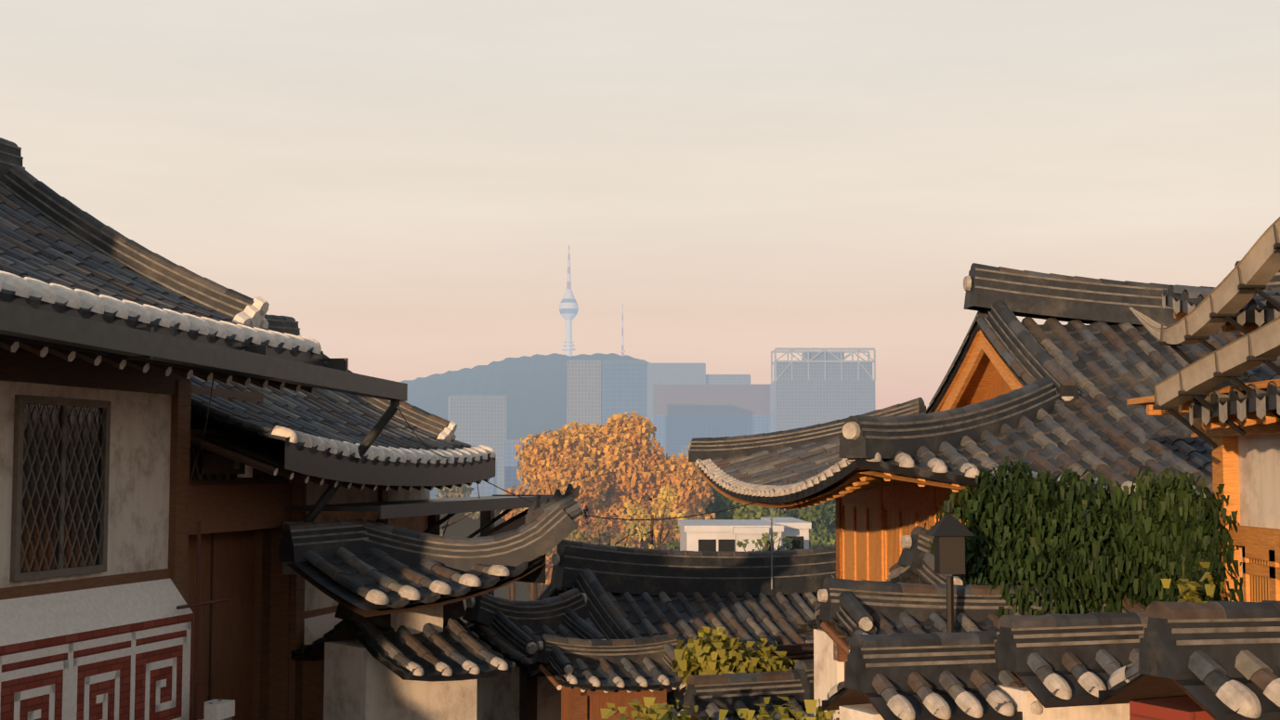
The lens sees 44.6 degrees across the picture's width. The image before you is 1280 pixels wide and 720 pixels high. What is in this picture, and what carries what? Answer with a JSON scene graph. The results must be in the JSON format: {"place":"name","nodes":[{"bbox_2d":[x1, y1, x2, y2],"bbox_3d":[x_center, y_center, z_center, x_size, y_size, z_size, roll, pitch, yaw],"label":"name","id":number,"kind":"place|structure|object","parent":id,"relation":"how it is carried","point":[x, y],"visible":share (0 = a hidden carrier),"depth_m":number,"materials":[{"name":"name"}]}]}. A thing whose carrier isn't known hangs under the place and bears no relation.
{"place":"outdoors","nodes":[
{"label":"outdoors","id":0,"kind":"place"},
{"bbox_2d":[0,349,430,719],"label":"house walls","id":1,"kind":"structure","parent":0,"point":[146,573],"depth_m":15.49,"materials":[{"name":"brown wood"}]},
{"bbox_2d":[278,483,584,633],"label":"roof","id":2,"kind":"structure","parent":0,"point":[370,568],"depth_m":18.14,"materials":[{"name":"grey tile"}]},
{"bbox_2d":[399,352,651,439],"bbox_3d":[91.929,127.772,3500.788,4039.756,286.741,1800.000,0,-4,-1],"label":"mountain","id":3,"kind":"structure","parent":0,"point":[533,388],"depth_m":3267.93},
{"bbox_2d":[559,245,578,356],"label":"observation tower","id":4,"kind":"structure","parent":3,"relation":"on","point":[568,308],"depth_m":3503.68,"materials":[{"name":"white"}]},
{"bbox_2d":[619,304,625,355],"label":"antenna mast","id":5,"kind":"object","parent":3,"relation":"on","point":[622,351],"visible":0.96,"depth_m":3509.57,"materials":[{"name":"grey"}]},
{"bbox_2d":[440,509,828,622],"bbox_3d":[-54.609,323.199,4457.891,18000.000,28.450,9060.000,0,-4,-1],"label":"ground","id":6,"kind":"structure","parent":0,"point":[466,527],"depth_m":720.71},
{"bbox_2d":[323,639,477,719],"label":"wall","id":7,"kind":"structure","parent":6,"relation":"on","point":[361,682],"depth_m":17.78,"materials":[{"name":"paint"}]},
{"bbox_2d":[291,600,515,681],"bbox_3d":[-2.794,3.069,18.291,1.628,1.132,2.506,4,-5,-42],"label":"tiled roof","id":8,"kind":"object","parent":7,"relation":"on","point":[457,648],"visible":0.62,"depth_m":17.77,"materials":[{"name":"grey tile"}]},
{"bbox_2d":[430,486,439,498],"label":"building","id":9,"kind":"structure","parent":6,"relation":"on","point":[434,492],"depth_m":1205.05,"materials":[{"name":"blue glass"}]},
{"bbox_2d":[435,483,496,535],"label":"tree","id":10,"kind":"object","parent":6,"relation":"on","point":[455,491],"visible":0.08,"depth_m":118.89,"materials":[{"name":"green plant"}]},
{"bbox_2d":[448,394,506,494],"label":"office building","id":11,"kind":"structure","parent":6,"relation":"on","point":[477,420],"depth_m":1498.12,"materials":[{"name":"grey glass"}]},
{"bbox_2d":[465,458,496,496],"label":"building","id":12,"kind":"structure","parent":6,"relation":"on","point":[486,489],"depth_m":1057.96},
{"bbox_2d":[502,509,522,600],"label":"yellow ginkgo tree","id":13,"kind":"object","parent":6,"relation":"on","point":[512,594],"visible":0.02,"depth_m":71.24,"materials":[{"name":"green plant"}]},
{"bbox_2d":[504,439,532,494],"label":"building","id":14,"kind":"structure","parent":6,"relation":"on","point":[511,479],"depth_m":1245.97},
{"bbox_2d":[476,648,561,719],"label":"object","id":15,"kind":"object","parent":6,"relation":"on","point":[518,694],"visible":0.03,"depth_m":22.14,"materials":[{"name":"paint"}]},
{"bbox_2d":[462,587,608,667],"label":"roof","id":16,"kind":"structure","parent":15,"relation":"on","point":[514,631],"depth_m":22.64,"materials":[{"name":"grey tile"}]},
{"bbox_2d":[513,507,537,600],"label":"orange tree","id":17,"kind":"object","parent":6,"relation":"on","point":[536,594],"visible":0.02,"depth_m":82.06,"materials":[{"name":"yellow plant"}]},
{"bbox_2d":[520,463,535,495],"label":"building","id":18,"kind":"structure","parent":6,"relation":"on","point":[526,486],"depth_m":1022.04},
{"bbox_2d":[524,538,564,600],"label":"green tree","id":19,"kind":"object","parent":6,"relation":"on","point":[531,590],"visible":0.06,"depth_m":67.22,"materials":[{"name":"green plant"}]},
{"bbox_2d":[531,473,609,547],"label":"orange tree","id":20,"kind":"object","parent":6,"relation":"on","point":[586,491],"visible":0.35,"depth_m":79.59,"materials":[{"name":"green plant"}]},
{"bbox_2d":[566,359,600,432],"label":"building","id":21,"kind":"structure","parent":6,"relation":"on","point":[583,404],"depth_m":1400.72,"materials":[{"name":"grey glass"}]},
{"bbox_2d":[564,517,643,548],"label":"bush","id":22,"kind":"object","parent":6,"relation":"on","point":[607,535],"visible":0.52,"depth_m":65.59,"materials":[{"name":"green plant"}]},
{"bbox_2d":[499,411,716,585],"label":"orange tree","id":23,"kind":"object","parent":6,"relation":"on","point":[617,462],"visible":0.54,"depth_m":82.70,"materials":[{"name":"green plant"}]},
{"bbox_2d":[561,685,666,719],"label":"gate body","id":24,"kind":"structure","parent":6,"relation":"on","point":[577,703],"depth_m":20.06,"materials":[{"name":"brown wood"}]},
{"bbox_2d":[522,633,683,692],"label":"gate roof","id":25,"kind":"structure","parent":24,"relation":"on","point":[607,666],"depth_m":20.13,"materials":[{"name":"grey tile"}]},
{"bbox_2d":[600,361,647,426],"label":"building","id":26,"kind":"structure","parent":6,"relation":"on","point":[623,386],"depth_m":1403.36,"materials":[{"name":"blue glass"}]},
{"bbox_2d":[617,485,686,549],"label":"yellow tree","id":27,"kind":"object","parent":6,"relation":"on","point":[646,531],"visible":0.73,"depth_m":77.73,"materials":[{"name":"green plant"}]},
{"bbox_2d":[661,522,679,550],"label":"bush","id":28,"kind":"object","parent":6,"relation":"on","point":[675,544],"visible":0.12,"depth_m":69.93,"materials":[{"name":"green plant"}]},
{"bbox_2d":[647,363,705,443],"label":"office building","id":29,"kind":"structure","parent":6,"relation":"on","point":[676,372],"depth_m":1953.91,"materials":[{"name":"grey concrete"}]},
{"bbox_2d":[535,539,835,718],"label":"house roof","id":30,"kind":"structure","parent":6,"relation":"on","point":[640,593],"depth_m":25.65,"materials":[{"name":"grey tile"}]},
{"bbox_2d":[770,508,772,588],"bbox_3d":[2.259,2.727,26.774,0.682,2.400,0.759,-3,-5,41],"label":"pole","id":31,"kind":"object","parent":30,"relation":"on","point":[771,548],"visible":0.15,"depth_m":26.73,"materials":[{"name":"grey metal"}]},
{"bbox_2d":[680,446,702,477],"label":"building","id":32,"kind":"structure","parent":6,"relation":"on","point":[685,450],"depth_m":1062.64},
{"bbox_2d":[653,383,770,416],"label":"building","id":33,"kind":"structure","parent":6,"relation":"on","point":[703,399],"depth_m":1707.05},
{"bbox_2d":[600,695,839,719],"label":"plants","id":34,"kind":"object","parent":6,"relation":"on","point":[654,711],"visible":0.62,"depth_m":12.16,"materials":[{"name":"green plant"}]},
{"bbox_2d":[705,374,750,384],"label":"building","id":35,"kind":"structure","parent":6,"relation":"on","point":[727,379],"depth_m":1964.37,"materials":[{"name":"grey concrete"}]},
{"bbox_2d":[670,626,798,686],"bbox_3d":[1.083,3.975,16.191,1.488,2.410,1.255,-1,-4,12],"label":"bush","id":36,"kind":"object","parent":6,"relation":"on","point":[716,653],"visible":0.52,"depth_m":16.03,"materials":[{"name":"green plant"}]},
{"bbox_2d":[678,517,811,551],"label":"white buildings","id":37,"kind":"structure","parent":6,"relation":"on","point":[714,535],"depth_m":61.60,"materials":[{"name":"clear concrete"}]},
{"bbox_2d":[736,531,793,551],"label":"bush","id":38,"kind":"object","parent":6,"relation":"on","point":[765,547],"visible":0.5,"depth_m":57.46,"materials":[{"name":"green plant"}]},
{"bbox_2d":[702,485,835,548],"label":"green tree","id":39,"kind":"object","parent":6,"relation":"on","point":[816,517],"visible":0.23,"depth_m":86.61,"materials":[{"name":"green plant"}]},
{"bbox_2d":[767,498,835,546],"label":"green tree","id":40,"kind":"object","parent":6,"relation":"on","point":[831,508],"visible":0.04,"depth_m":93.36,"materials":[{"name":"green plant"}]},
{"bbox_2d":[770,379,875,432],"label":"office building","id":41,"kind":"structure","parent":6,"relation":"on","point":[798,403],"depth_m":1603.34,"materials":[{"name":"grey concrete"}]},
{"bbox_2d":[770,347,875,383],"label":"steel frame","id":42,"kind":"object","parent":41,"relation":"on","point":[822,363],"visible":0.85,"depth_m":1609.24,"materials":[{"name":"grey metal"}]},
{"bbox_2d":[839,703,884,719],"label":"wall","id":43,"kind":"structure","parent":6,"relation":"on","point":[863,711],"depth_m":10.14,"materials":[{"name":"paint"}]},
{"bbox_2d":[805,481,977,642],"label":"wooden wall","id":44,"kind":"structure","parent":6,"relation":"on","point":[874,525],"depth_m":20.29,"materials":[{"name":"orange wood"}]},
{"bbox_2d":[924,501,975,632],"bbox_3d":[2.448,2.665,12.255,0.340,3.085,0.340,0,-4,-1],"label":"lantern","id":45,"kind":"object","parent":6,"relation":"on","point":[949,531],"visible":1,"depth_m":12.24,"materials":[{"name":"black metal"}]},
{"bbox_2d":[995,681,1129,719],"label":"wall","id":46,"kind":"structure","parent":6,"relation":"on","point":[1023,698],"depth_m":10.27,"materials":[{"name":"paint"}]},
{"bbox_2d":[993,611,1148,707],"bbox_3d":[3.071,1.993,10.592,1.399,0.561,0.947,2,-4,-22],"label":"wall cap","id":47,"kind":"object","parent":46,"relation":"on","point":[1051,660],"visible":0.69,"depth_m":10.35,"materials":[{"name":"grey tile"}]},
{"bbox_2d":[924,456,1243,617],"bbox_3d":[3.911,2.746,13.515,2.849,3.824,1.854,0,-4,-1],"label":"bamboo bush","id":48,"kind":"object","parent":6,"relation":"on","point":[1028,529],"visible":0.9,"depth_m":12.99,"materials":[{"name":"green plant"}]},
{"bbox_2d":[1129,695,1214,719],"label":"wall","id":49,"kind":"structure","parent":6,"relation":"on","point":[1182,708],"depth_m":7.55,"materials":[{"name":"paint"}]},
{"bbox_2d":[1098,600,1279,719],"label":"wall cap","id":50,"kind":"object","parent":49,"relation":"on","point":[1218,659],"depth_m":7.55,"materials":[{"name":"grey tile"}]},
{"bbox_2d":[1160,561,1224,602],"bbox_3d":[3.898,2.795,10.870,0.483,2.760,0.432,0,-4,-1],"label":"shrub","id":51,"kind":"object","parent":6,"relation":"on","point":[1187,589],"visible":0.4,"depth_m":10.96,"materials":[{"name":"green plant"}]},
{"bbox_2d":[1126,378,1279,601],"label":"house body","id":52,"kind":"structure","parent":6,"relation":"on","point":[1246,469],"depth_m":12.70,"materials":[{"name":"orange wood"}]},
{"bbox_2d":[1162,261,1279,334],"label":"house roof","id":53,"kind":"structure","parent":52,"relation":"on","point":[1195,296],"depth_m":12.82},
{"bbox_2d":[1129,216,1279,377],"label":"tiled roof","id":54,"kind":"structure","parent":53,"relation":"attached to","point":[1247,278],"depth_m":11.67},
{"bbox_2d":[1162,294,1279,326],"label":"roof tile ends","id":55,"kind":"object","parent":53,"relation":"attached to","point":[1259,319],"visible":0.54,"depth_m":11.87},
{"bbox_2d":[1190,380,1279,430],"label":"house roof","id":56,"kind":"structure","parent":52,"relation":"on","point":[1269,394],"depth_m":11.30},
{"bbox_2d":[1152,315,1279,448],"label":"tiled roof","id":57,"kind":"structure","parent":56,"relation":"attached to","point":[1234,360],"depth_m":11.05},
{"bbox_2d":[1188,393,1279,425],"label":"roof tile ends","id":58,"kind":"object","parent":56,"relation":"attached to","point":[1260,407],"visible":0.88,"depth_m":11.12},
{"bbox_3d":[-7.937,2.882,14.647,4.600,5.550,18.700,-1,-4,14],"label":"house","id":59,"kind":"object","parent":6,"relation":"on","visible":0},
{"bbox_2d":[0,137,323,393],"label":"house roof","id":60,"kind":"structure","parent":59,"relation":"on","point":[59,254],"depth_m":15.55,"materials":[{"name":"grey tile"}]},
{"bbox_2d":[0,301,553,595],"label":"roof gutter","id":61,"kind":"object","parent":60,"relation":"attached to","point":[148,343],"visible":0.62,"depth_m":15.28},
{"bbox_2d":[0,313,495,491],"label":"house roof","id":62,"kind":"structure","parent":59,"relation":"on","point":[318,437],"depth_m":19.29,"materials":[{"name":"grey tile"}]},
{"bbox_2d":[198,372,772,520],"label":"cables","id":63,"kind":"object","parent":59,"relation":"on","point":[513,493],"visible":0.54,"depth_m":18.98,"materials":[{"name":"black metal"}]},
{"bbox_2d":[0,0,1279,409],"label":"sky","id":64,"kind":"structure","parent":0,"point":[411,184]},
{"bbox_2d":[652,415,770,458],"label":"building","id":65,"kind":"structure","parent":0,"point":[674,434],"depth_m":1699.90,"materials":[{"name":"blue"}]},
{"bbox_2d":[673,642,813,697],"bbox_3d":[1.370,3.585,17.972,1.843,0.559,0.949,3,-5,-37],"label":"wall cap","id":66,"kind":"object","parent":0,"point":[803,651],"visible":0.04,"depth_m":18.20,"materials":[{"name":"grey tile"}]},
{"bbox_2d":[677,669,810,719],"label":"wall cap","id":67,"kind":"object","parent":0,"point":[711,696],"visible":0.65,"depth_m":14.56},
{"bbox_2d":[794,659,813,699],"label":"tiled roof","id":68,"kind":"structure","parent":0,"point":[804,669],"depth_m":14.89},
{"bbox_2d":[822,630,1043,719],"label":"wall cap","id":69,"kind":"object","parent":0,"point":[934,675],"visible":0.96,"depth_m":10.16,"materials":[{"name":"grey tile"}]},
{"bbox_2d":[884,525,993,585],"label":"gate roof","id":70,"kind":"structure","parent":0,"point":[915,564],"depth_m":13.56,"materials":[{"name":"grey tile"}]},
{"bbox_2d":[797,576,1146,719],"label":"tiled wall","id":71,"kind":"structure","parent":0,"point":[848,608],"depth_m":12.58,"materials":[{"name":"grey tile"}]},
{"bbox_2d":[688,262,1279,509],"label":"house roof","id":72,"kind":"structure","parent":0,"point":[1052,394],"depth_m":17.88,"materials":[{"name":"grey tile"}]}
]}

